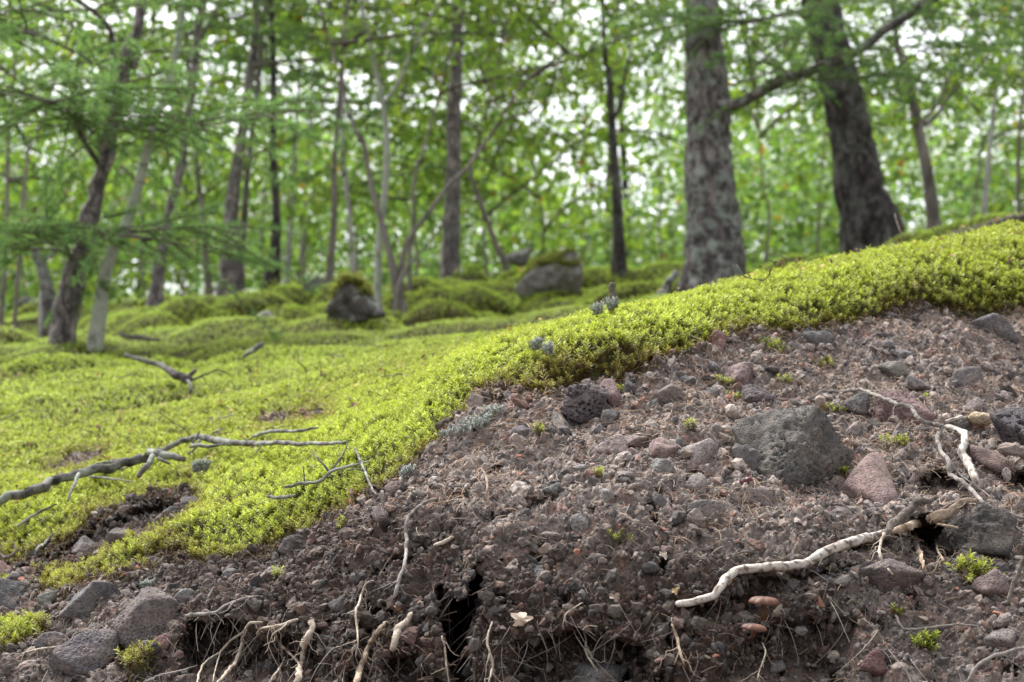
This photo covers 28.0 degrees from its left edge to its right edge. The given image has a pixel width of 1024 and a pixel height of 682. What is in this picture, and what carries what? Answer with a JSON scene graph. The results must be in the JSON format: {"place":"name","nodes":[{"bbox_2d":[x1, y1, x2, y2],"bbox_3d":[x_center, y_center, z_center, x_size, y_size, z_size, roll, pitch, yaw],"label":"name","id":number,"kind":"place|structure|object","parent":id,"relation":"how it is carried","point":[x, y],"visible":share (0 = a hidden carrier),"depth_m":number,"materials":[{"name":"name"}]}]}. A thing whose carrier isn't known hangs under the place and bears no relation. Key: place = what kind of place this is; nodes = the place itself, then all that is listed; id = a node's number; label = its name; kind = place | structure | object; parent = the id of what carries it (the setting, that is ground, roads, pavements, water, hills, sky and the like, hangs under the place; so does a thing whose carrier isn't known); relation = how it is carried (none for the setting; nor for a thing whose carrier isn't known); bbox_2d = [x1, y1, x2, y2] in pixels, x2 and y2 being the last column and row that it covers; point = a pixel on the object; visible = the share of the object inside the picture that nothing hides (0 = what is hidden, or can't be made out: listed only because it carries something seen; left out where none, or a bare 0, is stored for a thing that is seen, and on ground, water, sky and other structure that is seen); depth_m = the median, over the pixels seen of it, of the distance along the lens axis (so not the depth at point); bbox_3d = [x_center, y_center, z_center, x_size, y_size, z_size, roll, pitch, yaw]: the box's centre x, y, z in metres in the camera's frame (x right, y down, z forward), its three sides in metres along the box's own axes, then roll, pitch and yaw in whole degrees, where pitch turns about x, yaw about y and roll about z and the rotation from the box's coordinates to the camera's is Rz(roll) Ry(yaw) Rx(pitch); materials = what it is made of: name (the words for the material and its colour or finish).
{"place":"outdoors","nodes":[
{"label":"outdoors","id":0,"kind":"place"},
{"bbox_2d":[0,218,1023,681],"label":"ground","id":1,"kind":"structure","parent":0,"point":[418,584],"depth_m":2.17,"materials":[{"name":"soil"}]},
{"bbox_2d":[0,577,26,609],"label":"rock","id":2,"kind":"object","parent":1,"relation":"on","point":[10,592],"visible":0.66,"depth_m":2.54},
{"bbox_2d":[31,246,56,337],"bbox_3d":[-2.077,-0.212,9.122,0.134,0.419,0.076,0,-8,0],"label":"snag","id":3,"kind":"object","parent":1,"relation":"on","point":[48,298],"visible":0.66,"depth_m":9.10,"materials":[{"name":"grey wood"}]},
{"bbox_2d":[48,628,118,680],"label":"rock","id":4,"kind":"object","parent":1,"relation":"on","point":[85,653],"visible":0.88,"depth_m":2.23,"materials":[{"name":"stone"}]},
{"bbox_2d":[0,0,177,296],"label":"oak tree","id":5,"kind":"object","parent":1,"relation":"on","point":[9,63],"visible":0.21,"depth_m":10.97,"materials":[{"name":"green plant"}]},
{"bbox_2d":[58,580,120,618],"bbox_3d":[-0.501,0.309,2.440,0.075,0.049,0.038,2,-8,-13],"label":"rock","id":6,"kind":"object","parent":1,"relation":"on","point":[81,604],"visible":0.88,"depth_m":2.43,"materials":[{"name":"stone"}]},
{"bbox_2d":[0,0,190,330],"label":"birch tree","id":7,"kind":"object","parent":1,"relation":"on","point":[30,61],"visible":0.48,"depth_m":9.22,"materials":[{"name":"green plant"}]},
{"bbox_2d":[12,0,179,333],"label":"birch tree","id":8,"kind":"object","parent":1,"relation":"on","point":[145,42],"visible":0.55,"depth_m":8.83,"materials":[{"name":"green plant"}]},
{"bbox_2d":[86,0,183,351],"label":"birch tree","id":9,"kind":"object","parent":1,"relation":"on","point":[96,332],"visible":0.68,"depth_m":6.12,"materials":[{"name":"grey plant"}]},
{"bbox_2d":[113,587,178,648],"bbox_3d":[-0.407,0.308,2.277,0.069,0.072,0.053,5,-9,-30],"label":"rock","id":10,"kind":"object","parent":1,"relation":"on","point":[146,611],"visible":0.77,"depth_m":2.26,"materials":[{"name":"stone"}]},
{"bbox_2d":[1,0,292,317],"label":"oak tree","id":11,"kind":"object","parent":1,"relation":"on","point":[219,50],"visible":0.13,"depth_m":14.33,"materials":[{"name":"green plant"}]},
{"bbox_2d":[0,0,352,348],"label":"larch tree","id":12,"kind":"object","parent":1,"relation":"on","point":[83,230],"visible":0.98,"depth_m":6.07,"materials":[{"name":"green plant"}]},
{"bbox_2d":[0,0,353,298],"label":"oak tree","id":13,"kind":"object","parent":1,"relation":"on","point":[222,85],"visible":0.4,"depth_m":12.10,"materials":[{"name":"green plant"}]},
{"bbox_2d":[88,0,269,298],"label":"oak tree","id":14,"kind":"object","parent":1,"relation":"on","point":[239,69],"visible":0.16,"depth_m":15.55,"materials":[{"name":"green plant"}]},
{"bbox_2d":[121,0,313,311],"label":"larch tree","id":15,"kind":"object","parent":1,"relation":"on","point":[155,295],"visible":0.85,"depth_m":10.31,"materials":[{"name":"grey plant"}]},
{"bbox_2d":[185,595,258,621],"bbox_3d":[-0.322,0.287,2.193,0.121,0.031,0.039,-7,-11,41],"label":"root","id":16,"kind":"object","parent":1,"relation":"on","point":[198,614],"visible":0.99,"depth_m":2.19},
{"bbox_2d":[196,621,262,681],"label":"root","id":17,"kind":"object","parent":1,"relation":"on","point":[239,650],"visible":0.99,"depth_m":2.16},
{"bbox_2d":[262,0,280,294],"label":"birch tree","id":18,"kind":"object","parent":1,"relation":"on","point":[275,242],"visible":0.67,"depth_m":11.41,"materials":[{"name":"black plant"}]},
{"bbox_2d":[256,618,303,681],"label":"root","id":19,"kind":"object","parent":1,"relation":"on","point":[274,633],"visible":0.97,"depth_m":2.09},
{"bbox_2d":[183,0,384,299],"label":"birch tree","id":20,"kind":"object","parent":1,"relation":"on","point":[208,277],"visible":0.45,"depth_m":11.85,"materials":[{"name":"green plant"}]},
{"bbox_2d":[152,0,435,284],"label":"birch tree","id":21,"kind":"object","parent":1,"relation":"on","point":[301,249],"visible":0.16,"depth_m":16.38,"materials":[{"name":"green plant"}]},
{"bbox_2d":[190,0,410,294],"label":"larch tree","id":22,"kind":"object","parent":1,"relation":"on","point":[241,266],"visible":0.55,"depth_m":11.89,"materials":[{"name":"green plant"}]},
{"bbox_2d":[227,0,373,285],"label":"birch tree","id":23,"kind":"object","parent":1,"relation":"on","point":[288,250],"visible":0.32,"depth_m":15.26,"materials":[{"name":"grey plant"}]},
{"bbox_2d":[287,619,325,681],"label":"root","id":24,"kind":"object","parent":1,"relation":"on","point":[305,641],"visible":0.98,"depth_m":2.05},
{"bbox_2d":[152,0,490,284],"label":"larch tree","id":25,"kind":"object","parent":1,"relation":"on","point":[372,113],"visible":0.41,"depth_m":14.29,"materials":[{"name":"green plant"}]},
{"bbox_2d":[201,0,462,300],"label":"larch tree","id":26,"kind":"object","parent":1,"relation":"on","point":[228,269],"visible":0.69,"depth_m":11.21,"materials":[{"name":"green plant"}]},
{"bbox_2d":[207,0,470,275],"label":"larch tree","id":27,"kind":"object","parent":1,"relation":"on","point":[362,101],"visible":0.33,"depth_m":14.40,"materials":[{"name":"green plant"}]},
{"bbox_2d":[225,0,463,272],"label":"oak tree","id":28,"kind":"object","parent":1,"relation":"on","point":[370,88],"visible":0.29,"depth_m":15.46,"materials":[{"name":"green plant"}]},
{"bbox_2d":[332,580,373,681],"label":"root","id":29,"kind":"object","parent":1,"relation":"on","point":[358,605],"visible":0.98,"depth_m":2.04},
{"bbox_2d":[325,267,385,323],"bbox_3d":[-0.479,-0.132,6.309,0.183,0.178,0.176,0,-8,0],"label":"rock","id":30,"kind":"object","parent":1,"relation":"on","point":[352,299],"visible":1,"depth_m":6.25,"materials":[{"name":"stone"}]},
{"bbox_2d":[286,0,446,287],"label":"birch tree","id":31,"kind":"object","parent":1,"relation":"on","point":[329,274],"visible":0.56,"depth_m":10.59,"materials":[{"name":"grey plant"}]},
{"bbox_2d":[349,621,390,681],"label":"root","id":32,"kind":"object","parent":1,"relation":"on","point":[360,666],"visible":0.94,"depth_m":2.00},
{"bbox_2d":[171,0,585,278],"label":"oak tree","id":33,"kind":"object","parent":1,"relation":"on","point":[404,132],"visible":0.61,"depth_m":13.36,"materials":[{"name":"green plant"}]},
{"bbox_2d":[291,0,496,274],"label":"birch tree","id":34,"kind":"object","parent":1,"relation":"on","point":[350,223],"visible":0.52,"depth_m":10.83,"materials":[{"name":"grey plant"}]},
{"bbox_2d":[375,498,437,598],"bbox_3d":[-0.103,0.213,2.115,0.049,0.108,0.117,-1,-8,10],"label":"root","id":35,"kind":"object","parent":1,"relation":"on","point":[406,537],"visible":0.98,"depth_m":2.10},
{"bbox_2d":[390,612,424,654],"bbox_3d":[-0.100,0.284,1.998,0.035,0.042,0.041,0,-8,0],"label":"root","id":36,"kind":"object","parent":1,"relation":"on","point":[399,628],"visible":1,"depth_m":1.99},
{"bbox_2d":[393,162,445,313],"bbox_3d":[-0.401,-0.436,8.904,0.234,0.690,0.032,1,-8,-5],"label":"birch tree","id":37,"kind":"object","parent":1,"relation":"on","point":[399,286],"visible":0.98,"depth_m":8.87,"materials":[{"name":"grey plant"}]},
{"bbox_2d":[242,0,601,296],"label":"birch tree","id":38,"kind":"object","parent":1,"relation":"on","point":[516,75],"visible":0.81,"depth_m":9.62,"materials":[{"name":"green plant"}]},
{"bbox_2d":[317,0,582,317],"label":"birch tree","id":39,"kind":"object","parent":1,"relation":"on","point":[490,50],"visible":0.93,"depth_m":9.07,"materials":[{"name":"green plant"}]},
{"bbox_2d":[439,0,462,281],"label":"larch tree","id":40,"kind":"object","parent":1,"relation":"on","point":[450,257],"visible":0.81,"depth_m":12.02,"materials":[{"name":"grey plant"}]},
{"bbox_2d":[348,0,566,306],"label":"birch tree","id":41,"kind":"object","parent":1,"relation":"on","point":[398,10],"visible":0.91,"depth_m":9.12,"materials":[{"name":"green plant"}]},
{"bbox_2d":[438,410,492,437],"bbox_3d":[-0.053,0.095,2.342,0.064,0.033,0.042,0,-8,0],"label":"lichen","id":42,"kind":"object","parent":1,"relation":"on","point":[475,421],"visible":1,"depth_m":2.34},
{"bbox_2d":[409,0,585,278],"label":"birch tree","id":43,"kind":"object","parent":1,"relation":"on","point":[501,256],"visible":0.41,"depth_m":12.32,"materials":[{"name":"grey plant"}]},
{"bbox_2d":[345,0,651,277],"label":"oak tree","id":44,"kind":"object","parent":1,"relation":"on","point":[440,114],"visible":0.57,"depth_m":13.80,"materials":[{"name":"green plant"}]},
{"bbox_2d":[0,211,1023,668],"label":"moss carpet","id":45,"kind":"object","parent":1,"relation":"on","point":[402,405],"visible":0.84,"depth_m":3.09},
{"bbox_2d":[0,448,185,504],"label":"fallen branch","id":46,"kind":"object","parent":45,"relation":"on","point":[147,458],"visible":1,"depth_m":2.98,"materials":[{"name":"grey wood"}]},
{"bbox_2d":[124,353,225,394],"bbox_3d":[-0.709,0.069,4.433,0.130,0.189,0.849,3,-8,-19],"label":"fallen branch","id":47,"kind":"object","parent":45,"relation":"on","point":[174,374],"visible":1,"depth_m":4.34,"materials":[{"name":"grey wood"}]},
{"bbox_2d":[161,431,346,454],"bbox_3d":[-0.347,0.135,2.836,0.056,0.069,0.662,4,-9,-29],"label":"fallen branch","id":48,"kind":"object","parent":45,"relation":"on","point":[217,441],"visible":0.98,"depth_m":2.98,"materials":[{"name":"grey wood"}]},
{"bbox_2d":[284,443,369,487],"bbox_3d":[-0.214,0.149,2.482,0.130,0.055,0.046,-6,-10,34],"label":"fallen branch","id":49,"kind":"object","parent":45,"relation":"on","point":[328,473],"visible":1,"depth_m":2.47,"materials":[{"name":"grey wood"}]},
{"bbox_2d":[0,205,1023,508],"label":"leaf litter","id":50,"kind":"object","parent":45,"relation":"on","point":[344,373],"visible":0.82,"depth_m":3.46,"materials":[{"name":"plant"}]},
{"bbox_2d":[0,0,1023,321],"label":"woodland","id":51,"kind":"object","parent":1,"relation":"on","point":[796,180],"visible":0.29,"depth_m":18.48,"materials":[{"name":"green plant"}]},
{"bbox_2d":[0,303,1023,681],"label":"root hairs","id":52,"kind":"object","parent":1,"relation":"hanging from","point":[508,629],"visible":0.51,"depth_m":2.02},
{"bbox_2d":[506,247,531,266],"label":"rock","id":53,"kind":"object","parent":1,"relation":"on","point":[519,258],"visible":1,"depth_m":11.53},
{"bbox_2d":[389,0,678,255],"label":"oak tree","id":54,"kind":"object","parent":1,"relation":"on","point":[636,140],"visible":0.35,"depth_m":15.21,"materials":[{"name":"green plant"}]},
{"bbox_2d":[398,0,684,294],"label":"birch tree","id":55,"kind":"object","parent":1,"relation":"on","point":[508,109],"visible":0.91,"depth_m":9.07,"materials":[{"name":"green plant"}]},
{"bbox_2d":[514,244,585,300],"bbox_3d":[0.192,-0.315,9.370,0.333,0.255,0.246,-8,-11,44],"label":"rock","id":56,"kind":"object","parent":1,"relation":"on","point":[556,271],"visible":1,"depth_m":9.30,"materials":[{"name":"stone"}]},
{"bbox_2d":[570,513,588,532],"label":"rock","id":57,"kind":"object","parent":1,"relation":"on","point":[577,522],"visible":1,"depth_m":2.07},
{"bbox_2d":[476,0,684,269],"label":"oak tree","id":58,"kind":"object","parent":1,"relation":"on","point":[603,147],"visible":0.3,"depth_m":18.45,"materials":[{"name":"green plant"}]},
{"bbox_2d":[562,384,608,423],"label":"rock","id":59,"kind":"object","parent":1,"relation":"on","point":[583,403],"visible":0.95,"depth_m":2.39,"materials":[{"name":"stone"}]},
{"bbox_2d":[571,663,628,681],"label":"rock","id":60,"kind":"object","parent":1,"relation":"on","point":[617,672],"visible":0.92,"depth_m":1.96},
{"bbox_2d":[590,433,627,454],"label":"rock","id":61,"kind":"object","parent":1,"relation":"on","point":[608,444],"visible":0.65,"depth_m":2.28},
{"bbox_2d":[600,378,622,407],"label":"rock","id":62,"kind":"object","parent":1,"relation":"on","point":[614,398],"visible":0.84,"depth_m":2.42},
{"bbox_2d":[539,0,685,278],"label":"birch tree","id":63,"kind":"object","parent":1,"relation":"on","point":[619,263],"visible":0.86,"depth_m":11.27,"materials":[{"name":"green plant"}]},
{"bbox_2d":[649,458,674,473],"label":"rock","id":64,"kind":"object","parent":1,"relation":"on","point":[661,465],"visible":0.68,"depth_m":2.20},
{"bbox_2d":[648,438,681,457],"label":"rock","id":65,"kind":"object","parent":1,"relation":"on","point":[662,447],"visible":0.83,"depth_m":2.26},
{"bbox_2d":[649,384,684,405],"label":"rock","id":66,"kind":"object","parent":1,"relation":"on","point":[666,394],"visible":0.94,"depth_m":2.43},
{"bbox_2d":[587,0,791,260],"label":"larch tree","id":67,"kind":"object","parent":1,"relation":"on","point":[622,24],"visible":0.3,"depth_m":15.37,"materials":[{"name":"green plant"}]},
{"bbox_2d":[687,472,706,493],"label":"rock","id":68,"kind":"object","parent":1,"relation":"on","point":[696,479],"visible":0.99,"depth_m":2.19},
{"bbox_2d":[683,438,717,465],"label":"rock","id":69,"kind":"object","parent":1,"relation":"on","point":[704,451],"visible":0.77,"depth_m":2.26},
{"bbox_2d":[687,499,725,519],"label":"rock","id":70,"kind":"object","parent":1,"relation":"on","point":[705,507],"visible":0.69,"depth_m":2.13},
{"bbox_2d":[720,361,753,385],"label":"rock","id":71,"kind":"object","parent":1,"relation":"on","point":[741,372],"visible":0.66,"depth_m":2.53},
{"bbox_2d":[739,384,774,403],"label":"rock","id":72,"kind":"object","parent":1,"relation":"on","point":[751,393],"visible":0.83,"depth_m":2.46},
{"bbox_2d":[748,596,779,620],"bbox_3d":[0.238,0.270,2.009,0.030,0.040,0.079,2,-8,-13],"label":"mushroom","id":73,"kind":"object","parent":1,"relation":"on","point":[764,601],"visible":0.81,"depth_m":1.98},
{"bbox_2d":[753,486,775,507],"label":"rock","id":74,"kind":"object","parent":1,"relation":"on","point":[768,493],"visible":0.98,"depth_m":2.19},
{"bbox_2d":[627,0,906,267],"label":"oak tree","id":75,"kind":"object","parent":1,"relation":"on","point":[757,115],"visible":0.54,"depth_m":12.38,"materials":[{"name":"green plant"}]},
{"bbox_2d":[675,529,884,606],"bbox_3d":[0.279,0.226,2.052,0.274,0.082,0.034,5,-9,-30],"label":"root","id":76,"kind":"object","parent":1,"relation":"on","point":[807,562],"visible":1,"depth_m":2.03,"materials":[{"name":"wood"}]},
{"bbox_2d":[731,405,854,490],"bbox_3d":[0.313,0.130,2.300,0.138,0.118,0.101,6,-10,-35],"label":"rock","id":77,"kind":"object","parent":1,"relation":"on","point":[800,445],"visible":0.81,"depth_m":2.28,"materials":[{"name":"stone"}]},
{"bbox_2d":[586,0,1023,292],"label":"larch tree","id":78,"kind":"object","parent":1,"relation":"on","point":[714,250],"visible":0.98,"depth_m":8.29,"materials":[{"name":"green plant"}]},
{"bbox_2d":[800,331,833,349],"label":"rock","id":79,"kind":"object","parent":1,"relation":"on","point":[819,337],"visible":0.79,"depth_m":2.72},
{"bbox_2d":[843,392,869,415],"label":"rock","id":80,"kind":"object","parent":1,"relation":"on","point":[859,403],"visible":1,"depth_m":2.49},
{"bbox_2d":[730,0,984,256],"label":"oak tree","id":81,"kind":"object","parent":1,"relation":"on","point":[797,4],"visible":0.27,"depth_m":15.46,"materials":[{"name":"green plant"}]},
{"bbox_2d":[843,452,897,504],"bbox_3d":[0.392,0.160,2.252,0.056,0.086,0.114,0,-8,0],"label":"rock","id":82,"kind":"object","parent":1,"relation":"on","point":[869,478],"visible":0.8,"depth_m":2.23,"materials":[{"name":"stone"}]},
{"bbox_2d":[859,650,886,674],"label":"rock","id":83,"kind":"object","parent":1,"relation":"on","point":[873,663],"visible":1,"depth_m":1.96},
{"bbox_2d":[859,558,923,593],"bbox_3d":[0.382,0.239,2.068,0.067,0.040,0.040,0,-8,0],"label":"rock","id":84,"kind":"object","parent":1,"relation":"on","point":[904,575],"visible":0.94,"depth_m":2.06,"materials":[{"name":"stone"}]},
{"bbox_2d":[761,0,1023,255],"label":"larch tree","id":85,"kind":"object","parent":1,"relation":"on","point":[867,208],"visible":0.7,"depth_m":8.91,"materials":[{"name":"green plant"}]},
{"bbox_2d":[877,361,909,379],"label":"rock","id":86,"kind":"object","parent":1,"relation":"on","point":[894,369],"visible":0.92,"depth_m":2.65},
{"bbox_2d":[872,389,934,425],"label":"rock","id":87,"kind":"object","parent":1,"relation":"on","point":[882,410],"visible":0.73,"depth_m":2.46,"materials":[{"name":"stone"}]},
{"bbox_2d":[791,0,1023,231],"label":"birch tree","id":88,"kind":"object","parent":1,"relation":"on","point":[917,123],"visible":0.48,"depth_m":9.72,"materials":[{"name":"green plant"}]},
{"bbox_2d":[883,496,937,540],"bbox_3d":[0.418,0.187,2.170,0.026,0.053,0.120,-7,-10,40],"label":"root","id":89,"kind":"object","parent":1,"relation":"on","point":[898,519],"visible":0.98,"depth_m":2.15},
{"bbox_2d":[910,627,939,653],"bbox_3d":[0.405,0.294,2.008,0.032,0.028,0.022,0,-8,0],"label":"moss tuft","id":90,"kind":"object","parent":1,"relation":"on","point":[927,644],"visible":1,"depth_m":2.01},
{"bbox_2d":[830,388,1023,518],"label":"root","id":91,"kind":"object","parent":1,"relation":"on","point":[941,427],"visible":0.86,"depth_m":2.36,"materials":[{"name":"wood"}]},
{"bbox_2d":[892,497,976,551],"bbox_3d":[0.448,0.198,2.179,0.093,0.067,0.164,-3,-9,20],"label":"root","id":92,"kind":"object","parent":1,"relation":"on","point":[943,514],"visible":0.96,"depth_m":2.15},
{"bbox_2d":[880,0,1023,222],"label":"oak tree","id":93,"kind":"object","parent":1,"relation":"on","point":[959,100],"visible":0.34,"depth_m":13.44,"materials":[{"name":"green plant"}]},
{"bbox_2d":[945,415,979,489],"bbox_3d":[0.523,0.129,2.391,0.039,0.104,0.217,-2,-8,12],"label":"root","id":94,"kind":"object","parent":1,"relation":"on","point":[966,460],"visible":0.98,"depth_m":2.34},
{"bbox_2d":[904,0,1021,219],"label":"birch tree","id":95,"kind":"object","parent":1,"relation":"on","point":[987,174],"visible":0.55,"depth_m":11.25,"materials":[{"name":"grey plant"}]},
{"bbox_2d":[950,366,982,387],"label":"rock","id":96,"kind":"object","parent":1,"relation":"on","point":[970,376],"visible":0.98,"depth_m":2.63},
{"bbox_2d":[923,0,1023,213],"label":"birch tree","id":97,"kind":"object","parent":1,"relation":"on","point":[1018,191],"visible":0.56,"depth_m":10.24,"materials":[{"name":"grey plant"}]},
{"bbox_2d":[924,213,1023,242],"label":"fallen branch","id":98,"kind":"object","parent":1,"relation":"on","point":[1015,217],"visible":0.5,"depth_m":6.45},
{"bbox_2d":[945,548,1004,584],"bbox_3d":[0.468,0.232,2.086,0.057,0.046,0.040,4,-9,-26],"label":"moss tuft","id":99,"kind":"object","parent":1,"relation":"on","point":[979,565],"visible":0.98,"depth_m":2.09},
{"bbox_2d":[937,503,1016,557],"bbox_3d":[0.492,0.200,2.161,0.081,0.059,0.072,0,-8,0],"label":"rock","id":100,"kind":"object","parent":1,"relation":"on","point":[985,529],"visible":0.91,"depth_m":2.15,"materials":[{"name":"stone"}]},
{"bbox_2d":[968,411,991,425],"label":"rock","id":101,"kind":"object","parent":1,"relation":"on","point":[979,418],"visible":0.97,"depth_m":2.48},
{"bbox_2d":[966,444,1014,474],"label":"rock","id":102,"kind":"object","parent":1,"relation":"on","point":[995,462],"visible":0.91,"depth_m":2.33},
{"bbox_2d":[972,569,1009,598],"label":"rock","id":103,"kind":"object","parent":1,"relation":"on","point":[991,583],"visible":0.97,"depth_m":2.06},
{"bbox_2d":[964,646,1023,681],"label":"root","id":104,"kind":"object","parent":1,"relation":"on","point":[980,663],"visible":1,"depth_m":1.90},
{"bbox_2d":[969,313,1019,343],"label":"rock","id":105,"kind":"object","parent":1,"relation":"on","point":[1000,326],"visible":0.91,"depth_m":2.88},
{"bbox_2d":[984,628,1016,652],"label":"rock","id":106,"kind":"object","parent":1,"relation":"on","point":[1004,638],"visible":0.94,"depth_m":2.00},
{"bbox_2d":[989,407,1023,445],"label":"rock","id":107,"kind":"object","parent":1,"relation":"on","point":[1008,423],"visible":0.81,"depth_m":2.41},
{"bbox_2d":[0,0,1023,308],"label":"sky","id":108,"kind":"structure","parent":0,"point":[954,33],"materials":[{"name":"white"}]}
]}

